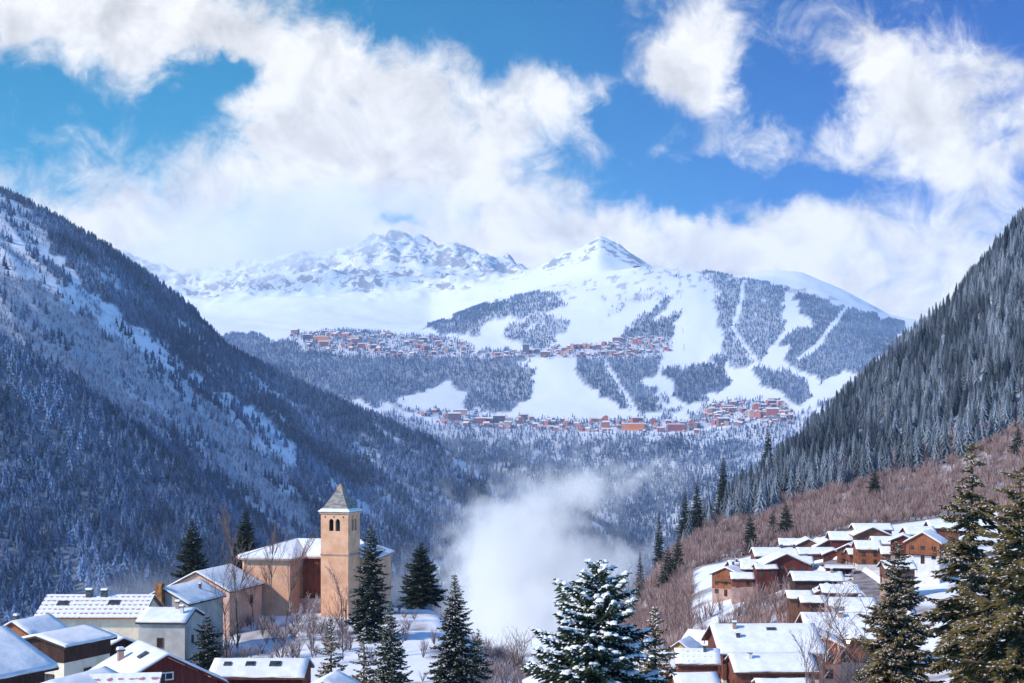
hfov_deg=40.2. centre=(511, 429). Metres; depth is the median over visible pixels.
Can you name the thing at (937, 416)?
spruce tree
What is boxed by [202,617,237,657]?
bare shrub
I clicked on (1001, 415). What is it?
spruce tree
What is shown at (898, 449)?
spruce tree
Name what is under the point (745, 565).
chalet
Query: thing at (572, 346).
resort house
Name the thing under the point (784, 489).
spruce tree
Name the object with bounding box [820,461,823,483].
spruce tree
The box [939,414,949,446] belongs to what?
spruce tree
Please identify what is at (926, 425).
spruce tree
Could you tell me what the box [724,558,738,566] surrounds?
chalet
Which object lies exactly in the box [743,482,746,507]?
spruce tree
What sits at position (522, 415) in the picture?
resort house
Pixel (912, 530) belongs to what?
chalet
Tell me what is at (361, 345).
resort house
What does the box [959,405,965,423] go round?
spruce tree
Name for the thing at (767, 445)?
spruce tree
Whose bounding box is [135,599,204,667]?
stone house
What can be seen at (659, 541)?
spruce tree
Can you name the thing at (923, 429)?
spruce tree
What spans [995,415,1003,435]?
spruce tree
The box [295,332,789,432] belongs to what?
resort houses
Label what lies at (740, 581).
chalet
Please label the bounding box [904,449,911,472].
spruce tree
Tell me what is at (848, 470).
spruce tree
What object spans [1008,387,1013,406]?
spruce tree
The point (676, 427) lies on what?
apartment block
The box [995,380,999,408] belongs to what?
spruce tree
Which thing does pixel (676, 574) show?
bare tree
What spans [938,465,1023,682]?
spruce tree
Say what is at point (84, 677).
house
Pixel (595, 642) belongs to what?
spruce tree
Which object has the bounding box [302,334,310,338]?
resort house
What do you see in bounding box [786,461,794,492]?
spruce tree
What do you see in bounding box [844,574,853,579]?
parked car
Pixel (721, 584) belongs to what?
chalet
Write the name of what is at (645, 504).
forest
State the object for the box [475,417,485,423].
resort house
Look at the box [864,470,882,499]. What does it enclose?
spruce tree
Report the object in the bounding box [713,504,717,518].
spruce tree
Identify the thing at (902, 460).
spruce tree
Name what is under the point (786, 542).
chalet
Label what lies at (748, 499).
spruce tree
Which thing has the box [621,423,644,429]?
apartment block
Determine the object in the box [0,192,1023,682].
terrain
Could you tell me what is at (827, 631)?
bare tree
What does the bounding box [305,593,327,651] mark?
bare tree
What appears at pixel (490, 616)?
slope forest
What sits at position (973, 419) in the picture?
spruce tree
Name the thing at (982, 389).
spruce tree
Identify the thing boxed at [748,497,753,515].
spruce tree
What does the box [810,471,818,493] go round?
spruce tree
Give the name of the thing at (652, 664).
spruce tree
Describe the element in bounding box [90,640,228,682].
red house
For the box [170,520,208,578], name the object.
spruce tree
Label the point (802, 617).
wide chalet
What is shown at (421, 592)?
spruce tree
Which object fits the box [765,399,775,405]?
resort house
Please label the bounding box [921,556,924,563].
door
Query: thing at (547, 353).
resort house
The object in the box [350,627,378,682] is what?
young fir
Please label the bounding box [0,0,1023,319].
sky
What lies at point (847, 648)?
bare tree
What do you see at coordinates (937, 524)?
chalet
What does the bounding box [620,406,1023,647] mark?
hillside brush
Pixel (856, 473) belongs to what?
spruce tree
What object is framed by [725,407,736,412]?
resort house
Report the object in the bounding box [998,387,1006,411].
spruce tree
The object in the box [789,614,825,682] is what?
bare tree
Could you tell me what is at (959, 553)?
spruce tree
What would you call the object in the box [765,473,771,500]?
spruce tree
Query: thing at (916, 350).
frosted forest
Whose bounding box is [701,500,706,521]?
spruce tree
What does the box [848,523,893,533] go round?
chalet
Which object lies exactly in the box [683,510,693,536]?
spruce tree
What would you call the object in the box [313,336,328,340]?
apartment block
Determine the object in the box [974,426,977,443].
spruce tree
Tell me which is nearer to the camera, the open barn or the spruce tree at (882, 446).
the open barn
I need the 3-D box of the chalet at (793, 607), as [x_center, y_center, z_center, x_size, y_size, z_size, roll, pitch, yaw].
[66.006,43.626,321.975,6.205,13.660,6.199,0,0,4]
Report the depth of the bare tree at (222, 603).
199.61 m
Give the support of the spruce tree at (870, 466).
on the terrain
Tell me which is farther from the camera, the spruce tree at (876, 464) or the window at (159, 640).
the spruce tree at (876, 464)
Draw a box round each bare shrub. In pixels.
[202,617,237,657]
[493,638,510,662]
[502,624,537,673]
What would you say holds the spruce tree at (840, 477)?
on the terrain
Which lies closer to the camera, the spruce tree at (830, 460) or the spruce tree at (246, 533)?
the spruce tree at (246, 533)
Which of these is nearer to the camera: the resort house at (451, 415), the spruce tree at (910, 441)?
the spruce tree at (910, 441)
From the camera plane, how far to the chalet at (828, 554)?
436.73 m
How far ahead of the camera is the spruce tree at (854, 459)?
687.51 m
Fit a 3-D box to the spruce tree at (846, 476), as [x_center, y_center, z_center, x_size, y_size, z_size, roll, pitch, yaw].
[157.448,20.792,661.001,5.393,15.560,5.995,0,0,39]
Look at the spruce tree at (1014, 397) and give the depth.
681.51 m
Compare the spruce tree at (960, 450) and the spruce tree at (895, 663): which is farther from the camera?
the spruce tree at (960, 450)
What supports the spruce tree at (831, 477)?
on the terrain
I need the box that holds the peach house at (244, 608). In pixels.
[168,564,263,639]
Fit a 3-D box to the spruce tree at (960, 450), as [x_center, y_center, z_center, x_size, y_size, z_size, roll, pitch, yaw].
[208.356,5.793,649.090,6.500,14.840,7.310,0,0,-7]
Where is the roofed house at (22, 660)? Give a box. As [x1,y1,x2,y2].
[0,626,58,682]
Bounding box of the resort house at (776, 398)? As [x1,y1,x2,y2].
[767,397,780,401]
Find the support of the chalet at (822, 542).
on the terrain
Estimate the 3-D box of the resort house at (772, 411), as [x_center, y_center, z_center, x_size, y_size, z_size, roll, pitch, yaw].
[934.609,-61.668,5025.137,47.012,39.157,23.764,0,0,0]
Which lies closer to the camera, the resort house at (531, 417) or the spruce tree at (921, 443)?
the spruce tree at (921, 443)
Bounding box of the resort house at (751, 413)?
[748,410,754,418]
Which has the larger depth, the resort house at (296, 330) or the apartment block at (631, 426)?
the resort house at (296, 330)
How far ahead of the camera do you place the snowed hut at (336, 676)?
105.46 m
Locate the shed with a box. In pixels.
[797,595,826,611]
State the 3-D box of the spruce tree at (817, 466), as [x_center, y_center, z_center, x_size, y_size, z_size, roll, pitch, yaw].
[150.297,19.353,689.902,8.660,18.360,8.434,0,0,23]
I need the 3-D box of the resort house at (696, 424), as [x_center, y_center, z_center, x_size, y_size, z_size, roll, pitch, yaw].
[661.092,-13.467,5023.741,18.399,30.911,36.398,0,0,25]
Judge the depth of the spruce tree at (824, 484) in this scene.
666.80 m
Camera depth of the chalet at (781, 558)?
409.69 m
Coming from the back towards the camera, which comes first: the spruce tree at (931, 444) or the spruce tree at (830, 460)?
the spruce tree at (830, 460)
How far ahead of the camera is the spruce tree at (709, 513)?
688.30 m
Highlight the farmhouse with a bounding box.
[34,588,164,640]
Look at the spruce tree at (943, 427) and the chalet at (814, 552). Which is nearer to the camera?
the chalet at (814, 552)
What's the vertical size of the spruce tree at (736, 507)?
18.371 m
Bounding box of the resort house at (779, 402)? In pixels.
[776,400,783,405]
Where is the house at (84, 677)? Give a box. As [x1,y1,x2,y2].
[42,666,118,682]
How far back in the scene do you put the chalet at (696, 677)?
163.91 m
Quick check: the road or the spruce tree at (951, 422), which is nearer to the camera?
the road
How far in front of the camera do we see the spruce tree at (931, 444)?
658.82 m
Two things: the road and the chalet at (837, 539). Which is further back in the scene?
the chalet at (837, 539)
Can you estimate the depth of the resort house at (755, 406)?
5147.79 m
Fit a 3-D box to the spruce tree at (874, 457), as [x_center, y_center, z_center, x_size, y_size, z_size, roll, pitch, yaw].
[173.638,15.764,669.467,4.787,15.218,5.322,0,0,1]
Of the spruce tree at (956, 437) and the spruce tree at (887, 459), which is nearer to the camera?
the spruce tree at (956, 437)
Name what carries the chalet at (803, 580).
on the terrain
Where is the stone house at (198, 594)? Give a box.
[150,579,226,660]
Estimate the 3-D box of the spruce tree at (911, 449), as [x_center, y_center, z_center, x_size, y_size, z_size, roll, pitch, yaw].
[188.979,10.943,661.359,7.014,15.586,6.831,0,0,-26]
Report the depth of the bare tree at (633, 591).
398.95 m
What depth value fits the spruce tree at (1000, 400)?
686.04 m
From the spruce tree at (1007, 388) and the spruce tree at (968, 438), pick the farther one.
the spruce tree at (1007, 388)
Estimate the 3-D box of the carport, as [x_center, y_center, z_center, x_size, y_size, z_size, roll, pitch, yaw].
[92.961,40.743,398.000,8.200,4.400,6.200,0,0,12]
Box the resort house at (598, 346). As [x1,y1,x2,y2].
[594,344,600,349]
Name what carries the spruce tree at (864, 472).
on the terrain
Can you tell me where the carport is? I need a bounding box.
[824,564,853,573]
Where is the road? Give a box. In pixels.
[815,559,901,622]
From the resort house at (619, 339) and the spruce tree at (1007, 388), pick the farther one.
the resort house at (619, 339)
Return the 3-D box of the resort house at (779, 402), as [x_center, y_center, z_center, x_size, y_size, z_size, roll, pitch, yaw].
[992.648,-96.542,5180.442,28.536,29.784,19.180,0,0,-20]
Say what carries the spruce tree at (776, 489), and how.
on the terrain
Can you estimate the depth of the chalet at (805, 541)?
461.60 m
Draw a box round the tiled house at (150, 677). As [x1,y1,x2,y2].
[89,672,165,682]
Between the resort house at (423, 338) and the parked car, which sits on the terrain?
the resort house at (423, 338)
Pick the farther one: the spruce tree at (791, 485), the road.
the spruce tree at (791, 485)
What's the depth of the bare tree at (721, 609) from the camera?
348.99 m
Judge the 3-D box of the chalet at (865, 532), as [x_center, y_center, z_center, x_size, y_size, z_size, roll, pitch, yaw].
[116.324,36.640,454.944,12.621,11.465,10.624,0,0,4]
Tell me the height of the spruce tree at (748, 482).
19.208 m
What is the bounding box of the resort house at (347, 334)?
[342,332,350,337]
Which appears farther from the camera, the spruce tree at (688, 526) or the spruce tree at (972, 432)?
the spruce tree at (972, 432)
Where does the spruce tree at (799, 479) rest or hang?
on the terrain
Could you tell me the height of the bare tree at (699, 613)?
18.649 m
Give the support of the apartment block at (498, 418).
on the terrain
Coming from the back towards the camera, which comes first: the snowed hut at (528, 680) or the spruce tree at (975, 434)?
the spruce tree at (975, 434)
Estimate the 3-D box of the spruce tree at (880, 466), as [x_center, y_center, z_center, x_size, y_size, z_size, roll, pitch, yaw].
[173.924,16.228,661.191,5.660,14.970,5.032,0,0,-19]
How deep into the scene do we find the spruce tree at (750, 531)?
544.35 m
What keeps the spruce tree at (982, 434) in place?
on the terrain
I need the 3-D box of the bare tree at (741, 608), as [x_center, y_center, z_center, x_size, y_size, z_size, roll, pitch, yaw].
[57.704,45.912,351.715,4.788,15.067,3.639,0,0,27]
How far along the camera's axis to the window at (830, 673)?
207.81 m
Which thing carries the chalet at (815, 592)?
on the terrain
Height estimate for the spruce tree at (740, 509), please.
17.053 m
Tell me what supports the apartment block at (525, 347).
on the terrain
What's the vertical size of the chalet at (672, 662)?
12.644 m
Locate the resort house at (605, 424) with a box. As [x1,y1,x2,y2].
[602,421,609,427]
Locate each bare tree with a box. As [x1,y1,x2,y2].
[202,561,247,657]
[213,501,256,649]
[242,561,259,626]
[258,517,291,629]
[281,527,321,630]
[286,603,312,657]
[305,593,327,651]
[323,561,353,659]
[611,564,654,623]
[625,578,650,669]
[631,570,665,636]
[655,553,685,621]
[655,581,680,645]
[677,580,703,629]
[690,582,705,629]
[716,597,729,622]
[733,585,750,622]
[746,596,759,618]
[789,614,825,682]
[810,571,868,682]
[810,581,878,682]
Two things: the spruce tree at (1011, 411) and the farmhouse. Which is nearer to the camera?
the farmhouse
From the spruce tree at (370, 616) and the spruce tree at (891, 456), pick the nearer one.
the spruce tree at (370, 616)
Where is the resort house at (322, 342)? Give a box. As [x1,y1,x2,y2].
[318,340,328,346]
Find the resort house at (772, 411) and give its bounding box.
[765,407,778,415]
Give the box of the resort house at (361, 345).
[358,343,367,347]
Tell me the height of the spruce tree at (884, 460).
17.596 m
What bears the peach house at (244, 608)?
on the terrain
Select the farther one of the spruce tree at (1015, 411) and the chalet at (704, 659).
the spruce tree at (1015, 411)
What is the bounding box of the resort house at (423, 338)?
[418,337,427,341]
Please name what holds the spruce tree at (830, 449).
on the terrain
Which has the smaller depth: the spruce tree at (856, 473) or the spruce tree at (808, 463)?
the spruce tree at (856, 473)
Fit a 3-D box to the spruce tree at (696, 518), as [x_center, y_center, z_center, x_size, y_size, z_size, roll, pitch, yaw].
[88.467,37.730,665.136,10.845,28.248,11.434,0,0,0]
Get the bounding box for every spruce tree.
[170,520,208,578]
[187,616,225,675]
[228,507,259,568]
[344,523,394,643]
[368,600,413,682]
[394,542,447,609]
[423,575,491,682]
[465,628,494,680]
[519,559,667,682]
[634,607,679,682]
[635,550,645,602]
[652,516,664,570]
[654,547,679,590]
[670,535,687,571]
[674,488,692,542]
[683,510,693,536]
[688,502,693,527]
[690,481,707,530]
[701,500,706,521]
[705,502,712,521]
[711,456,729,512]
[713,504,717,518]
[720,486,728,519]
[724,497,733,519]
[733,486,739,514]
[737,489,746,519]
[738,510,758,554]
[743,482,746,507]
[744,483,753,515]
[747,475,753,501]
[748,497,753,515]
[753,480,767,519]
[761,427,773,463]
[761,467,764,482]
[762,484,768,512]
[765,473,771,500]
[765,512,777,536]
[767,490,770,504]
[768,475,780,508]
[770,484,777,510]
[775,463,780,493]
[775,503,793,537]
[780,463,788,497]
[782,476,787,495]
[783,464,796,500]
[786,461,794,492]
[793,463,797,480]
[795,461,802,493]
[799,468,805,492]
[804,476,809,498]
[807,457,810,477]
[808,462,813,486]
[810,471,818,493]
[815,451,820,474]
[815,468,821,490]
[820,450,828,476]
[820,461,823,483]
[821,472,826,491]
[827,452,837,482]
[828,460,836,486]
[828,466,833,486]
[829,443,834,464]
[836,442,844,475]
[836,463,843,491]
[842,458,849,488]
[846,460,852,485]
[849,456,854,484]
[851,441,856,472]
[851,541,946,682]
[852,449,861,480]
[859,452,869,484]
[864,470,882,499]
[865,445,874,478]
[873,448,875,467]
[874,454,878,472]
[877,435,884,463]
[877,450,884,478]
[881,441,892,471]
[882,445,891,474]
[886,455,891,475]
[888,445,895,472]
[894,430,902,467]
[897,446,905,472]
[904,423,910,450]
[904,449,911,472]
[906,443,1010,682]
[908,431,911,458]
[909,437,914,467]
[910,434,925,468]
[915,427,924,463]
[920,415,925,442]
[922,419,927,449]
[924,419,931,451]
[925,430,933,461]
[927,434,939,465]
[934,411,940,440]
[934,418,940,443]
[938,425,953,461]
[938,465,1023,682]
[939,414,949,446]
[948,407,955,435]
[951,419,958,453]
[953,414,961,443]
[955,428,966,456]
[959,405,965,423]
[962,416,965,435]
[963,413,973,449]
[965,398,971,428]
[970,423,974,440]
[971,399,976,424]
[971,406,978,441]
[974,425,980,448]
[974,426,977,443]
[975,389,980,416]
[978,409,988,444]
[979,382,984,402]
[979,391,988,424]
[982,382,991,418]
[986,409,996,437]
[988,399,998,430]
[989,388,991,407]
[989,394,994,414]
[991,380,994,400]
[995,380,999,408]
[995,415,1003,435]
[997,387,1001,410]
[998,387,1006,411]
[999,393,1005,424]
[1001,380,1008,407]
[1001,399,1011,430]
[1007,425,1023,456]
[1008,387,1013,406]
[1009,373,1017,400]
[1009,401,1016,427]
[1011,383,1015,401]
[1012,389,1016,409]
[1013,403,1018,424]
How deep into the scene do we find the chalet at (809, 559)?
425.85 m
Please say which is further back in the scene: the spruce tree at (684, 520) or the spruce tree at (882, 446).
the spruce tree at (882, 446)
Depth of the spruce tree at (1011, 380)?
694.48 m
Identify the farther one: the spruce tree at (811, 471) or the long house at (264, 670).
the spruce tree at (811, 471)
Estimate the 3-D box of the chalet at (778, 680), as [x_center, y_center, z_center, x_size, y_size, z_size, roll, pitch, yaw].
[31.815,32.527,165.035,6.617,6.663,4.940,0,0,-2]
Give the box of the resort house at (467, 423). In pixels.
[463,421,469,426]
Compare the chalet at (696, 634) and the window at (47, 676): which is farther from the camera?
the chalet at (696, 634)
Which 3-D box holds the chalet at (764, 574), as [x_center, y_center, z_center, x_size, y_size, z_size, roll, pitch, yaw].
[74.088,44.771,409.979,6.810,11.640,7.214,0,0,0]
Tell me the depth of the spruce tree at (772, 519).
574.64 m
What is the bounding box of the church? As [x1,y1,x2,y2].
[236,473,394,617]
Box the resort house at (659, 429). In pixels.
[657,427,665,431]
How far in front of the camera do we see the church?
237.29 m
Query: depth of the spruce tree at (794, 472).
698.19 m
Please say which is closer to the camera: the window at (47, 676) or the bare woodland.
the window at (47, 676)
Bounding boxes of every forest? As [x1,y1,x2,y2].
[0,186,677,655]
[220,265,904,431]
[362,405,812,551]
[691,206,1023,515]
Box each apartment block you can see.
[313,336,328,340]
[493,415,504,422]
[522,344,529,353]
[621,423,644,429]
[667,424,684,430]
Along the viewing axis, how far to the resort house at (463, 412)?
5156.50 m
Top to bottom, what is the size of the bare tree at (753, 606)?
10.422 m
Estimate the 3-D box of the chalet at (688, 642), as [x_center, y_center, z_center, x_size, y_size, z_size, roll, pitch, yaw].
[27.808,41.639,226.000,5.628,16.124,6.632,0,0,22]
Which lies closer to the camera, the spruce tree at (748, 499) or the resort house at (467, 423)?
the spruce tree at (748, 499)
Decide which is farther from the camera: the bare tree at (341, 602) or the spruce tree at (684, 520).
the spruce tree at (684, 520)
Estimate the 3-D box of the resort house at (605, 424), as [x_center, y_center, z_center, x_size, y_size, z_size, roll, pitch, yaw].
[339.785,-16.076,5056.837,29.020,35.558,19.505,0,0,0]
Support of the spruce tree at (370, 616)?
on the terrain
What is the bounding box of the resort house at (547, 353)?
[540,351,549,356]
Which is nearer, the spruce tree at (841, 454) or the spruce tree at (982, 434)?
the spruce tree at (982, 434)
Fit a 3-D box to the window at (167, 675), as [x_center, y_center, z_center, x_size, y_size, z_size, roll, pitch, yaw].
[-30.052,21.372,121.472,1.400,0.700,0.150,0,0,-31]
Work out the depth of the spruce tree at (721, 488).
699.24 m
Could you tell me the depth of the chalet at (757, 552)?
449.64 m
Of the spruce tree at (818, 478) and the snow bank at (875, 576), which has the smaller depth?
the snow bank at (875, 576)
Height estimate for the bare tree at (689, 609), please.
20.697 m
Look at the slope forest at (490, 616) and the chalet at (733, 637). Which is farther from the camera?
the slope forest at (490, 616)
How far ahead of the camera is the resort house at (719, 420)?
4984.72 m
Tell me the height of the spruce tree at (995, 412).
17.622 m
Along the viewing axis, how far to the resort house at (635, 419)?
5110.54 m
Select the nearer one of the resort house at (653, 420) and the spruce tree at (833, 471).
the spruce tree at (833, 471)
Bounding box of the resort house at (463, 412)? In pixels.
[455,409,467,415]
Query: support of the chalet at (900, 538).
on the terrain
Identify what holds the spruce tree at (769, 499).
on the terrain
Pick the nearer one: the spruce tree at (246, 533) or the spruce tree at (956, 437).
the spruce tree at (246, 533)
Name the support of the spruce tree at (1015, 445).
on the terrain
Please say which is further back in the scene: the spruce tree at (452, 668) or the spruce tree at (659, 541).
the spruce tree at (659, 541)
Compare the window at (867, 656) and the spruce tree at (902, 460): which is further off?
the spruce tree at (902, 460)
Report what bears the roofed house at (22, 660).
on the terrain
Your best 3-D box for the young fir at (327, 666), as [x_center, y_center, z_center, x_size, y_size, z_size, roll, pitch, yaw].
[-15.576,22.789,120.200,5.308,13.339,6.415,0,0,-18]
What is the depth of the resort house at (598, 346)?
6345.42 m
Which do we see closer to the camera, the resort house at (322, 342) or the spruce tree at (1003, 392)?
the spruce tree at (1003, 392)
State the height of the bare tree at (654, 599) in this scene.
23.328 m
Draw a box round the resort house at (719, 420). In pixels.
[715,417,730,426]
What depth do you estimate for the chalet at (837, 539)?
457.57 m
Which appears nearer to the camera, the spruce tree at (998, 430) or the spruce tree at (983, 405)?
the spruce tree at (998, 430)
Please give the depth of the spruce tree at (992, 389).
697.61 m
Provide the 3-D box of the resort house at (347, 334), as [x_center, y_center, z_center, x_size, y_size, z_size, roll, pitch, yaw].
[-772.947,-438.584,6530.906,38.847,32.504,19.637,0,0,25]
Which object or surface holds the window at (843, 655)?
in the wide chalet at (802, 617)
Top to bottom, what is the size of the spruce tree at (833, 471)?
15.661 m
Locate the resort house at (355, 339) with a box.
[351,338,358,342]
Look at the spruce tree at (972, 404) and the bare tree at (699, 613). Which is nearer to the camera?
the bare tree at (699, 613)
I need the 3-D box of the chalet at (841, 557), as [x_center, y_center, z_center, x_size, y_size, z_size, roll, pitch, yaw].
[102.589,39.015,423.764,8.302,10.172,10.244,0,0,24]
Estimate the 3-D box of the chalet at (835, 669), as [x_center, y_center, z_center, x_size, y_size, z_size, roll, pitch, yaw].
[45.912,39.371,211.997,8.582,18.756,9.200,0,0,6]
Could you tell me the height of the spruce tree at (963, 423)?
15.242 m
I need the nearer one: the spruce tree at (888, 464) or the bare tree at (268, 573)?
the bare tree at (268, 573)
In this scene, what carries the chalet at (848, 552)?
on the terrain
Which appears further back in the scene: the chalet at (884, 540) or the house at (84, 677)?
the chalet at (884, 540)
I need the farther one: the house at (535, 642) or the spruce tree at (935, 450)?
the spruce tree at (935, 450)
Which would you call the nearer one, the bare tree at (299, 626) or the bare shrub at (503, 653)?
the bare tree at (299, 626)
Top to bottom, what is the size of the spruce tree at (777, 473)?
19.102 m
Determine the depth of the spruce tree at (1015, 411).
663.37 m
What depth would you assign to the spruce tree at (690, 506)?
691.65 m
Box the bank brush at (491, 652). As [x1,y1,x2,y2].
[210,602,650,682]
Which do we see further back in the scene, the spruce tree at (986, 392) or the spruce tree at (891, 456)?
the spruce tree at (986, 392)
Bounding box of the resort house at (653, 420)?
[650,418,655,424]
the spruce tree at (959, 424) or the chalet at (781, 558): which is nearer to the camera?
the chalet at (781, 558)
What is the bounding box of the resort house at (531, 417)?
[528,415,533,420]
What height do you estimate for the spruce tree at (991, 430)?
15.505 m
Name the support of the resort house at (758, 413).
on the terrain
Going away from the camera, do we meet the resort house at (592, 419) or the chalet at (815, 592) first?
the chalet at (815, 592)
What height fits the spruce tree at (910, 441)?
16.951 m
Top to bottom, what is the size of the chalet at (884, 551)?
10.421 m
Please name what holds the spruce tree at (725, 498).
on the terrain
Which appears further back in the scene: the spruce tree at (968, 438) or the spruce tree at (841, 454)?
the spruce tree at (841, 454)
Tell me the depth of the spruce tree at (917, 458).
654.06 m
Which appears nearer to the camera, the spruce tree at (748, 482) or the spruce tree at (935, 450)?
the spruce tree at (935, 450)
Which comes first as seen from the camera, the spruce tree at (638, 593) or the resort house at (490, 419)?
the spruce tree at (638, 593)
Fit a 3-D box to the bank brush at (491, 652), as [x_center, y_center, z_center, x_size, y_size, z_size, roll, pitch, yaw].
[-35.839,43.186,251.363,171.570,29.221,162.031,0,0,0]
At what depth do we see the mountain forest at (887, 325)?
6110.54 m
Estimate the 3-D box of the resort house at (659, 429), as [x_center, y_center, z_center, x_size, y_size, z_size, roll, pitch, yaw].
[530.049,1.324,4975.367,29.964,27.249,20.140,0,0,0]
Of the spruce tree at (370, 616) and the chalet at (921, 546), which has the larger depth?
the chalet at (921, 546)
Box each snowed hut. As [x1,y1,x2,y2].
[311,670,360,682]
[522,675,544,682]
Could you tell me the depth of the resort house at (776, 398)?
5209.87 m
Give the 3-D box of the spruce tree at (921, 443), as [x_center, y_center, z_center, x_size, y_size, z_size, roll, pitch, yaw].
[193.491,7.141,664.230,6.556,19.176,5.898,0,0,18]
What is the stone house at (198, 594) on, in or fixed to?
on the terrain
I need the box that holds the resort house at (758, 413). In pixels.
[755,410,762,418]
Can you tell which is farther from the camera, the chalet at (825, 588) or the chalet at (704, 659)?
the chalet at (825, 588)
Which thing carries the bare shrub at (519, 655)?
on the terrain
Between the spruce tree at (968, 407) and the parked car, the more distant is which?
the spruce tree at (968, 407)
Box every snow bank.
[812,564,862,596]
[814,556,914,644]
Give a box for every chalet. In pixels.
[3,613,68,636]
[22,624,117,680]
[648,652,675,682]
[663,636,702,651]
[667,671,719,682]
[668,644,721,676]
[682,629,707,645]
[701,620,824,682]
[709,561,744,603]
[723,650,818,682]
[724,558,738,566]
[729,572,754,604]
[739,559,756,571]
[749,544,807,558]
[751,678,810,682]
[752,563,778,597]
[755,549,810,589]
[778,538,799,546]
[784,590,813,622]
[787,568,845,594]
[791,536,816,546]
[792,556,814,570]
[795,611,879,682]
[796,547,830,560]
[811,537,829,546]
[812,582,829,594]
[816,626,846,682]
[818,584,860,611]
[820,547,836,561]
[825,531,852,547]
[826,593,875,611]
[835,541,852,564]
[843,548,852,564]
[843,604,881,656]
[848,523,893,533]
[848,524,891,539]
[851,540,881,570]
[869,536,891,545]
[877,546,890,559]
[877,560,917,596]
[888,532,911,559]
[899,526,936,535]
[903,529,947,584]
[923,520,958,560]
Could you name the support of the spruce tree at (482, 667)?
on the terrain
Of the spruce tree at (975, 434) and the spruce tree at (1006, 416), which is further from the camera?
the spruce tree at (1006, 416)
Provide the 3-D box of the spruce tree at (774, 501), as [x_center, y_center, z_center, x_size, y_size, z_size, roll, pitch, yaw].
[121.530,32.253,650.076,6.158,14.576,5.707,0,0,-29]
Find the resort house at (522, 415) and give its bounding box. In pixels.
[519,413,527,419]
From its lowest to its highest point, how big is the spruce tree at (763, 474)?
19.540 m
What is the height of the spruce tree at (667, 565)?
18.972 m
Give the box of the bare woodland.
[0,196,319,540]
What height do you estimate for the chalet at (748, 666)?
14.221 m
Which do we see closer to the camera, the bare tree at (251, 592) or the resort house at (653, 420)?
the bare tree at (251, 592)
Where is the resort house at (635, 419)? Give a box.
[630,417,642,422]
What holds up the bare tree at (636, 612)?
on the terrain
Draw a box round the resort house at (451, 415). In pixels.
[448,412,460,420]
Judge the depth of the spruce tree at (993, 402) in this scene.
680.22 m
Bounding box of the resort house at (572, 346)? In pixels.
[570,343,575,349]
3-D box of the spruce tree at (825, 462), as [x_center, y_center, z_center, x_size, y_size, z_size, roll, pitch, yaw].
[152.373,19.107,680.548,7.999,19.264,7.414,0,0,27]
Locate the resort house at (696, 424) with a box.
[693,422,699,428]
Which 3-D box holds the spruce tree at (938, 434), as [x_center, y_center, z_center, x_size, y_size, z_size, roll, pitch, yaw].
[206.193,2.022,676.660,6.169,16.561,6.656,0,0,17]
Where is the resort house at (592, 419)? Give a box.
[589,417,596,421]
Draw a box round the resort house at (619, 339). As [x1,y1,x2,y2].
[612,337,622,341]
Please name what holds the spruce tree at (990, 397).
on the terrain
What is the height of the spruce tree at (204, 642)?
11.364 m
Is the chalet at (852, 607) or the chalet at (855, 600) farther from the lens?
the chalet at (855, 600)
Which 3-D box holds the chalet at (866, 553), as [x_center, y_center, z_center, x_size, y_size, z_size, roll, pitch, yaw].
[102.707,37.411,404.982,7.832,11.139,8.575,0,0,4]
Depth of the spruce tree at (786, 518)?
559.21 m
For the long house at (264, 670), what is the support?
on the terrain
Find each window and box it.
[45,674,53,680]
[157,638,162,647]
[162,672,173,680]
[825,652,832,660]
[825,669,832,678]
[841,652,848,660]
[864,652,870,660]
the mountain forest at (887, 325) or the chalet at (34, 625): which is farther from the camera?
the mountain forest at (887, 325)
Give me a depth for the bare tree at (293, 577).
224.38 m
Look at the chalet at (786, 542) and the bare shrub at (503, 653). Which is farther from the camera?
the chalet at (786, 542)
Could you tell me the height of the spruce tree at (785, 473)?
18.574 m
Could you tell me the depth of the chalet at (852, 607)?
270.34 m
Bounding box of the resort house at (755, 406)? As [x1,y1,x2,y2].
[752,403,758,409]
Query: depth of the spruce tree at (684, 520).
644.22 m
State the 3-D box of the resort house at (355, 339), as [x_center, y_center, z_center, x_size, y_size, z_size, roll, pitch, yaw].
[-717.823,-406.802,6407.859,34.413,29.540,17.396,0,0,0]
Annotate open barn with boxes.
[103,629,135,656]
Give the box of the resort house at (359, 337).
[355,335,362,340]
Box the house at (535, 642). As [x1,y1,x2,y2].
[531,638,563,664]
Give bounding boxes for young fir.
[315,618,351,677]
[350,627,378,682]
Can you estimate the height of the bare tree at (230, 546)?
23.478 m
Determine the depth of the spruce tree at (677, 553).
539.34 m
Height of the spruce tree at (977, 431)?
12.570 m
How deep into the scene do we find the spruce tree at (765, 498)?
644.75 m
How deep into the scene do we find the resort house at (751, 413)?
5025.48 m
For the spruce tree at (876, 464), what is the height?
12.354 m
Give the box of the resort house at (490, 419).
[486,417,492,423]
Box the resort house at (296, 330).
[291,329,299,334]
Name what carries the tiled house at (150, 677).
on the terrain
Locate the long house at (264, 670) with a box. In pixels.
[209,658,314,682]
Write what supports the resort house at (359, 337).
on the terrain
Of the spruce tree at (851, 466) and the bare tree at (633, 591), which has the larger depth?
the spruce tree at (851, 466)
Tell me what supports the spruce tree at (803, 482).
on the terrain
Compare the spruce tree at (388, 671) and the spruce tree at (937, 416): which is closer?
the spruce tree at (388, 671)
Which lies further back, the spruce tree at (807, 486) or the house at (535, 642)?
the spruce tree at (807, 486)
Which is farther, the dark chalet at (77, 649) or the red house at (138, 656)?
the dark chalet at (77, 649)
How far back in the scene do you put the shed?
297.96 m

